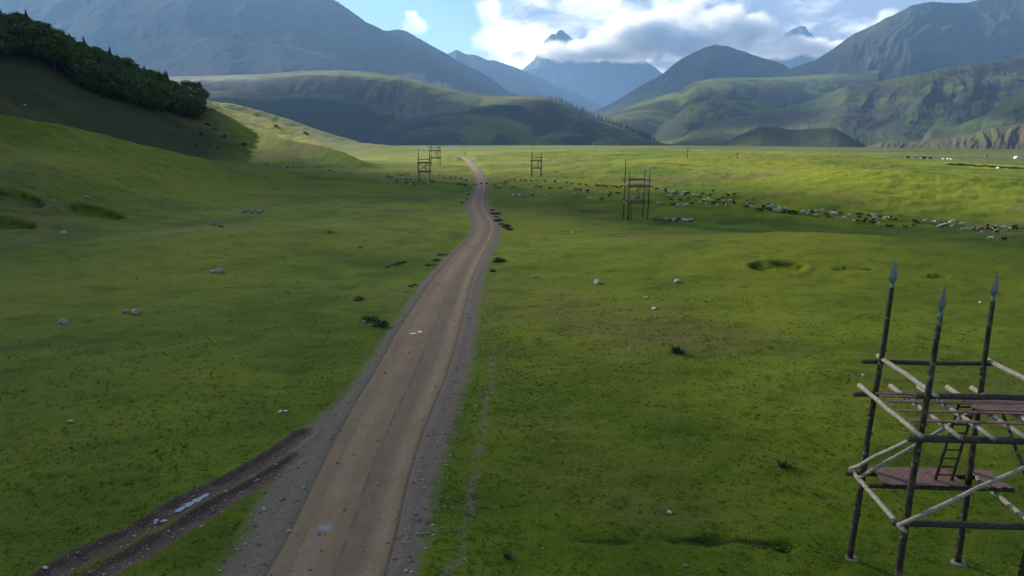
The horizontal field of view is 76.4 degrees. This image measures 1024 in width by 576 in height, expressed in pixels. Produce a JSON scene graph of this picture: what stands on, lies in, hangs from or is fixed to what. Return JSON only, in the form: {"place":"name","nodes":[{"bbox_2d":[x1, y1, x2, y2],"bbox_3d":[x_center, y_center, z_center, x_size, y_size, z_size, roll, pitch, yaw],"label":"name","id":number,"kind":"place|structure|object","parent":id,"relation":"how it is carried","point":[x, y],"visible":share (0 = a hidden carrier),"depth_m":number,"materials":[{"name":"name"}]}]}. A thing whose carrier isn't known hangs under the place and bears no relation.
{"place":"outdoors","nodes":[
{"label":"outdoors","id":0,"kind":"place"},
{"bbox_2d":[20,448,262,575],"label":"dirt track","id":1,"kind":"structure","parent":0,"point":[156,540],"depth_m":21.63,"materials":[{"name":"brown soil"}]},
{"bbox_2d":[174,493,209,512],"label":"puddle","id":2,"kind":"object","parent":1,"relation":"on","point":[183,507],"visible":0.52,"depth_m":23.31,"materials":[{"name":"grey liquid"}]},
{"bbox_2d":[0,0,493,94],"bbox_3d":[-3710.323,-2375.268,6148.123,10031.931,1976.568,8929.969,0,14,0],"label":"mountain","id":3,"kind":"structure","parent":0,"point":[173,38],"depth_m":5794.72,"materials":[{"name":"blue stone"}]},
{"bbox_2d":[187,154,508,575],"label":"road","id":4,"kind":"structure","parent":0,"point":[345,541],"depth_m":27.31,"materials":[{"name":"brown soil"}]},
{"bbox_2d":[315,526,330,530],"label":"puddle","id":5,"kind":"object","parent":4,"relation":"on","point":[327,528],"visible":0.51,"depth_m":21.89,"materials":[{"name":"grey liquid"}]},
{"bbox_2d":[169,70,677,145],"bbox_3d":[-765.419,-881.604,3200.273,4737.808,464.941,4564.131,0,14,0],"label":"hill","id":6,"kind":"structure","parent":0,"point":[373,108],"depth_m":2528.98,"materials":[{"name":"green plant"}]},
{"bbox_2d":[387,29,514,95],"bbox_3d":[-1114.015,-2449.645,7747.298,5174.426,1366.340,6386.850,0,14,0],"label":"mountain","id":7,"kind":"structure","parent":0,"point":[483,81],"depth_m":7761.64,"materials":[{"name":"blue stone"}]},
{"bbox_2d":[0,52,1023,575],"bbox_3d":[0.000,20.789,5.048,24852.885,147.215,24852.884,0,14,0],"label":"meadow","id":8,"kind":"structure","parent":0,"point":[154,204],"depth_m":46.64,"materials":[{"name":"green plant"}]},
{"bbox_2d":[0,29,6,51],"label":"broadleaf tree","id":9,"kind":"object","parent":8,"relation":"on","point":[2,45],"visible":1,"depth_m":254.77,"materials":[{"name":"green plant"}]},
{"bbox_2d":[0,15,9,31],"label":"broadleaf tree","id":10,"kind":"object","parent":8,"relation":"on","point":[3,21],"visible":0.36,"depth_m":265.33,"materials":[{"name":"green plant"}]},
{"bbox_2d":[0,25,17,57],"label":"broadleaf tree","id":11,"kind":"object","parent":8,"relation":"on","point":[9,42],"visible":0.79,"depth_m":260.56,"materials":[{"name":"green plant"}]},
{"bbox_2d":[3,13,26,25],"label":"broadleaf tree","id":12,"kind":"object","parent":8,"relation":"on","point":[11,19],"visible":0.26,"depth_m":270.28,"materials":[{"name":"green plant"}]},
{"bbox_2d":[8,11,27,17],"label":"broadleaf tree","id":13,"kind":"object","parent":8,"relation":"on","point":[17,14],"visible":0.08,"depth_m":279.88,"materials":[{"name":"green plant"}]},
{"bbox_2d":[6,24,36,58],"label":"broadleaf tree","id":14,"kind":"object","parent":8,"relation":"on","point":[15,33],"visible":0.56,"depth_m":265.99,"materials":[{"name":"green plant"}]},
{"bbox_2d":[18,15,42,29],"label":"broadleaf tree","id":15,"kind":"object","parent":8,"relation":"on","point":[27,20],"visible":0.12,"depth_m":275.52,"materials":[{"name":"green plant"}]},
{"bbox_2d":[15,23,52,61],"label":"broadleaf tree","id":16,"kind":"object","parent":8,"relation":"on","point":[33,49],"visible":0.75,"depth_m":268.09,"materials":[{"name":"green plant"}]},
{"bbox_2d":[41,22,52,29],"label":"broadleaf tree","id":17,"kind":"object","parent":8,"relation":"on","point":[46,25],"visible":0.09,"depth_m":286.42,"materials":[{"name":"green plant"}]},
{"bbox_2d":[35,29,67,69],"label":"broadleaf tree","id":18,"kind":"object","parent":8,"relation":"on","point":[55,42],"visible":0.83,"depth_m":271.36,"materials":[{"name":"green plant"}]},
{"bbox_2d":[59,318,67,323],"bbox_3d":[-31.123,2.271,45.186,0.475,0.432,0.644,2,14,8],"label":"rock","id":19,"kind":"object","parent":8,"relation":"on","point":[63,320],"visible":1,"depth_m":45.02,"materials":[{"name":"stone"}]},
{"bbox_2d":[54,40,80,79],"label":"broadleaf tree","id":20,"kind":"object","parent":8,"relation":"on","point":[67,47],"visible":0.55,"depth_m":273.86,"materials":[{"name":"green plant"}]},
{"bbox_2d":[60,48,103,88],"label":"broadleaf tree","id":21,"kind":"object","parent":8,"relation":"on","point":[81,61],"visible":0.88,"depth_m":274.90,"materials":[{"name":"green plant"}]},
{"bbox_2d":[78,43,91,51],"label":"broadleaf tree","id":22,"kind":"object","parent":8,"relation":"on","point":[82,46],"visible":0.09,"depth_m":292.12,"materials":[{"name":"green plant"}]},
{"bbox_2d":[89,45,102,53],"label":"broadleaf tree","id":23,"kind":"object","parent":8,"relation":"on","point":[94,47],"visible":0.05,"depth_m":307.78,"materials":[{"name":"green plant"}]},
{"bbox_2d":[83,64,111,93],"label":"broadleaf tree","id":24,"kind":"object","parent":8,"relation":"on","point":[97,81],"visible":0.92,"depth_m":277.46,"materials":[{"name":"green plant"}]},
{"bbox_2d":[90,48,105,57],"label":"broadleaf tree","id":25,"kind":"object","parent":8,"relation":"on","point":[95,51],"visible":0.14,"depth_m":298.21,"materials":[{"name":"green plant"}]},
{"bbox_2d":[99,50,111,55],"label":"broadleaf tree","id":26,"kind":"object","parent":8,"relation":"on","point":[104,52],"visible":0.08,"depth_m":310.55,"materials":[{"name":"green plant"}]},
{"bbox_2d":[102,57,118,67],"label":"broadleaf tree","id":27,"kind":"object","parent":8,"relation":"on","point":[109,62],"visible":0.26,"depth_m":293.80,"materials":[{"name":"green plant"}]},
{"bbox_2d":[101,68,123,99],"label":"broadleaf tree","id":28,"kind":"object","parent":8,"relation":"on","point":[110,88],"visible":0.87,"depth_m":280.60,"materials":[{"name":"green plant"}]},
{"bbox_2d":[114,74,136,102],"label":"broadleaf tree","id":29,"kind":"object","parent":8,"relation":"on","point":[124,79],"visible":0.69,"depth_m":284.84,"materials":[{"name":"green plant"}]},
{"bbox_2d":[119,57,138,72],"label":"broadleaf tree","id":30,"kind":"object","parent":8,"relation":"on","point":[124,60],"visible":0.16,"depth_m":314.97,"materials":[{"name":"green plant"}]},
{"bbox_2d":[130,62,139,71],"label":"broadleaf tree","id":31,"kind":"object","parent":8,"relation":"on","point":[137,67],"visible":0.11,"depth_m":318.91,"materials":[{"name":"green plant"}]},
{"bbox_2d":[125,76,146,105],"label":"broadleaf tree","id":32,"kind":"object","parent":8,"relation":"on","point":[139,87],"visible":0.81,"depth_m":289.14,"materials":[{"name":"green plant"}]},
{"bbox_2d":[132,309,139,313],"bbox_3d":[-27.457,1.762,47.544,0.575,0.415,0.755,-13,16,-26],"label":"rock","id":33,"kind":"object","parent":8,"relation":"on","point":[135,311],"visible":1,"depth_m":47.38,"materials":[{"name":"stone"}]},
{"bbox_2d":[137,81,154,107],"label":"broadleaf tree","id":34,"kind":"object","parent":8,"relation":"on","point":[143,99],"visible":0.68,"depth_m":292.81,"materials":[{"name":"green plant"}]},
{"bbox_2d":[140,68,158,80],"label":"broadleaf tree","id":35,"kind":"object","parent":8,"relation":"on","point":[149,73],"visible":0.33,"depth_m":315.95,"materials":[{"name":"green plant"}]},
{"bbox_2d":[145,80,168,110],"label":"broadleaf tree","id":36,"kind":"object","parent":8,"relation":"on","point":[158,94],"visible":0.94,"depth_m":294.66,"materials":[{"name":"green plant"}]},
{"bbox_2d":[154,70,167,80],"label":"broadleaf tree","id":37,"kind":"object","parent":8,"relation":"on","point":[161,76],"visible":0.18,"depth_m":322.30,"materials":[{"name":"green plant"}]},
{"bbox_2d":[155,82,177,112],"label":"broadleaf tree","id":38,"kind":"object","parent":8,"relation":"on","point":[170,95],"visible":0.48,"depth_m":300.96,"materials":[{"name":"green plant"}]},
{"bbox_2d":[159,79,174,87],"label":"broadleaf tree","id":39,"kind":"object","parent":8,"relation":"on","point":[171,83],"visible":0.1,"depth_m":319.28,"materials":[{"name":"green plant"}]},
{"bbox_2d":[170,80,181,89],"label":"broadleaf tree","id":40,"kind":"object","parent":8,"relation":"on","point":[179,85],"visible":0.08,"depth_m":335.79,"materials":[{"name":"green plant"}]},
{"bbox_2d":[166,88,186,114],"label":"broadleaf tree","id":41,"kind":"object","parent":8,"relation":"on","point":[179,103],"visible":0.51,"depth_m":310.95,"materials":[{"name":"green plant"}]},
{"bbox_2d":[174,92,187,115],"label":"broadleaf tree","id":42,"kind":"object","parent":8,"relation":"on","point":[181,110],"visible":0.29,"depth_m":320.09,"materials":[{"name":"green plant"}]},
{"bbox_2d":[180,80,194,87],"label":"broadleaf tree","id":43,"kind":"object","parent":8,"relation":"on","point":[188,83],"visible":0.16,"depth_m":346.98,"materials":[{"name":"green plant"}]},
{"bbox_2d":[179,91,198,117],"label":"broadleaf tree","id":44,"kind":"object","parent":8,"relation":"on","point":[190,104],"visible":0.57,"depth_m":322.13,"materials":[{"name":"green plant"}]},
{"bbox_2d":[185,86,197,96],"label":"broadleaf tree","id":45,"kind":"object","parent":8,"relation":"on","point":[191,90],"visible":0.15,"depth_m":331.74,"materials":[{"name":"green plant"}]},
{"bbox_2d":[185,95,203,118],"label":"broadleaf tree","id":46,"kind":"object","parent":8,"relation":"on","point":[200,102],"visible":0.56,"depth_m":325.63,"materials":[{"name":"green plant"}]},
{"bbox_2d":[194,93,206,103],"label":"broadleaf tree","id":47,"kind":"object","parent":8,"relation":"on","point":[201,96],"visible":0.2,"depth_m":333.90,"materials":[{"name":"green plant"}]},
{"bbox_2d":[192,81,209,100],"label":"broadleaf tree","id":48,"kind":"object","parent":8,"relation":"on","point":[198,84],"visible":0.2,"depth_m":350.65,"materials":[{"name":"green plant"}]},
{"bbox_2d":[194,87,207,105],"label":"broadleaf tree","id":49,"kind":"object","parent":8,"relation":"on","point":[199,90],"visible":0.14,"depth_m":343.13,"materials":[{"name":"green plant"}]},
{"bbox_2d":[194,97,208,118],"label":"broadleaf tree","id":50,"kind":"object","parent":8,"relation":"on","point":[201,108],"visible":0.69,"depth_m":328.44,"materials":[{"name":"green plant"}]},
{"bbox_2d":[215,268,222,272],"bbox_3d":[-27.224,-1.607,60.412,0.437,0.552,0.816,0,18,21],"label":"rock","id":51,"kind":"object","parent":8,"relation":"on","point":[217,270],"visible":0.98,"depth_m":60.18,"materials":[{"name":"stone"}]},
{"bbox_2d":[361,315,379,320],"bbox_3d":[-9.911,2.181,45.656,1.286,0.572,0.913,-6,15,-22],"label":"shrub","id":52,"kind":"object","parent":8,"relation":"on","point":[369,318],"visible":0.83,"depth_m":45.52,"materials":[{"name":"green plant"}]},
{"bbox_2d":[369,318,388,327],"bbox_3d":[-9.022,2.428,44.459,1.548,0.688,1.099,6,15,23],"label":"shrub","id":53,"kind":"object","parent":8,"relation":"on","point":[384,323],"visible":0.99,"depth_m":44.23,"materials":[{"name":"green plant"}]},
{"bbox_2d":[417,149,430,181],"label":"pole tower","id":54,"kind":"structure","parent":8,"relation":"on","point":[429,164],"depth_m":169.19,"materials":[{"name":"brown wood"}]},
{"bbox_2d":[429,143,441,165],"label":"pole tower","id":55,"kind":"structure","parent":8,"relation":"on","point":[437,152],"depth_m":245.23,"materials":[{"name":"brown wood"}]},
{"bbox_2d":[491,257,505,261],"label":"shrub","id":56,"kind":"object","parent":8,"relation":"on","point":[497,259],"visible":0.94,"depth_m":65.64,"materials":[{"name":"green plant"}]},
{"bbox_2d":[503,551,515,559],"bbox_3d":[-0.125,8.388,20.399,0.583,0.225,0.416,0,14,0],"label":"grass tussock","id":57,"kind":"object","parent":8,"relation":"on","point":[507,555],"depth_m":20.46,"materials":[{"name":"green plant"}]},
{"bbox_2d":[27,225,1023,575],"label":"pebbles","id":58,"kind":"object","parent":8,"relation":"on","point":[363,467],"visible":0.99,"depth_m":24.60,"materials":[{"name":"grey stone"}]},
{"bbox_2d":[530,153,541,176],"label":"pole tower","id":59,"kind":"structure","parent":8,"relation":"on","point":[532,167],"depth_m":176.16,"materials":[{"name":"brown wood"}]},
{"bbox_2d":[621,160,652,220],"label":"pole tower","id":60,"kind":"structure","parent":8,"relation":"on","point":[631,201],"depth_m":104.70,"materials":[{"name":"brown wood"}]},
{"bbox_2d":[669,344,689,353],"bbox_3d":[10.008,3.693,39.086,1.298,0.459,1.213,-4,14,-18],"label":"grass tussock","id":61,"kind":"object","parent":8,"relation":"on","point":[677,350],"depth_m":39.17,"materials":[{"name":"green plant"}]},
{"bbox_2d":[776,457,793,468],"bbox_3d":[10.788,6.934,25.708,0.823,0.388,0.658,0,14,0],"label":"grass tussock","id":62,"kind":"object","parent":8,"relation":"on","point":[783,465],"depth_m":25.75,"materials":[{"name":"green plant"}]},
{"bbox_2d":[845,259,1023,575],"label":"pole tower","id":63,"kind":"structure","parent":8,"relation":"on","point":[912,478],"depth_m":18.15,"materials":[{"name":"brown wood"}]},
{"bbox_2d":[448,50,602,113],"bbox_3d":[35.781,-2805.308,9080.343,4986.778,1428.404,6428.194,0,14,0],"label":"mountain","id":64,"kind":"structure","parent":0,"point":[514,80],"depth_m":10435.97,"materials":[{"name":"blue stone"}]},
{"bbox_2d":[522,30,587,70],"bbox_3d":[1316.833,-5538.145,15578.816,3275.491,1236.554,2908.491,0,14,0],"label":"mountain peak","id":65,"kind":"structure","parent":0,"point":[560,45],"depth_m":15248.76,"materials":[{"name":"white snow"}]},
{"bbox_2d":[525,51,662,106],"bbox_3d":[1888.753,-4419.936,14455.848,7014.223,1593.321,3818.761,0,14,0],"label":"mountain","id":66,"kind":"structure","parent":0,"point":[604,78],"depth_m":13898.53,"materials":[{"name":"blue stone"}]},
{"bbox_2d":[335,0,975,72],"label":"sky","id":67,"kind":"structure","parent":0,"point":[662,33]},
{"bbox_2d":[591,45,789,117],"bbox_3d":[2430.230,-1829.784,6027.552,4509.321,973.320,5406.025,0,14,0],"label":"mountain","id":68,"kind":"structure","parent":0,"point":[712,62],"depth_m":6247.97,"materials":[{"name":"blue stone"}]},
{"bbox_2d":[600,70,882,143],"bbox_3d":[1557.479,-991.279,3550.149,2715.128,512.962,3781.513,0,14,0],"label":"hill","id":69,"kind":"structure","parent":0,"point":[670,118],"depth_m":3611.09,"materials":[{"name":"green plant"}]},
{"bbox_2d":[770,26,832,68],"bbox_3d":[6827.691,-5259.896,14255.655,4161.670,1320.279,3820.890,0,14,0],"label":"mountain peak","id":70,"kind":"structure","parent":0,"point":[799,45],"depth_m":15196.22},
{"bbox_2d":[671,57,1023,146],"bbox_3d":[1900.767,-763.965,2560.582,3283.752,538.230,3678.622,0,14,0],"label":"hill","id":71,"kind":"structure","parent":0,"point":[947,102],"depth_m":2602.02,"materials":[{"name":"green plant"}]},
{"bbox_2d":[774,0,1023,79],"bbox_3d":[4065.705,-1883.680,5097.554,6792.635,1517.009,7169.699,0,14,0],"label":"mountain","id":72,"kind":"structure","parent":0,"point":[924,37],"depth_m":5234.60,"materials":[{"name":"blue stone"}]},
{"bbox_2d":[866,123,1023,148],"bbox_3d":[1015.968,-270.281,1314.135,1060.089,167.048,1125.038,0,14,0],"label":"bluff","id":73,"kind":"structure","parent":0,"point":[1009,137],"depth_m":1430.38,"materials":[{"name":"grey stone"}]}
]}

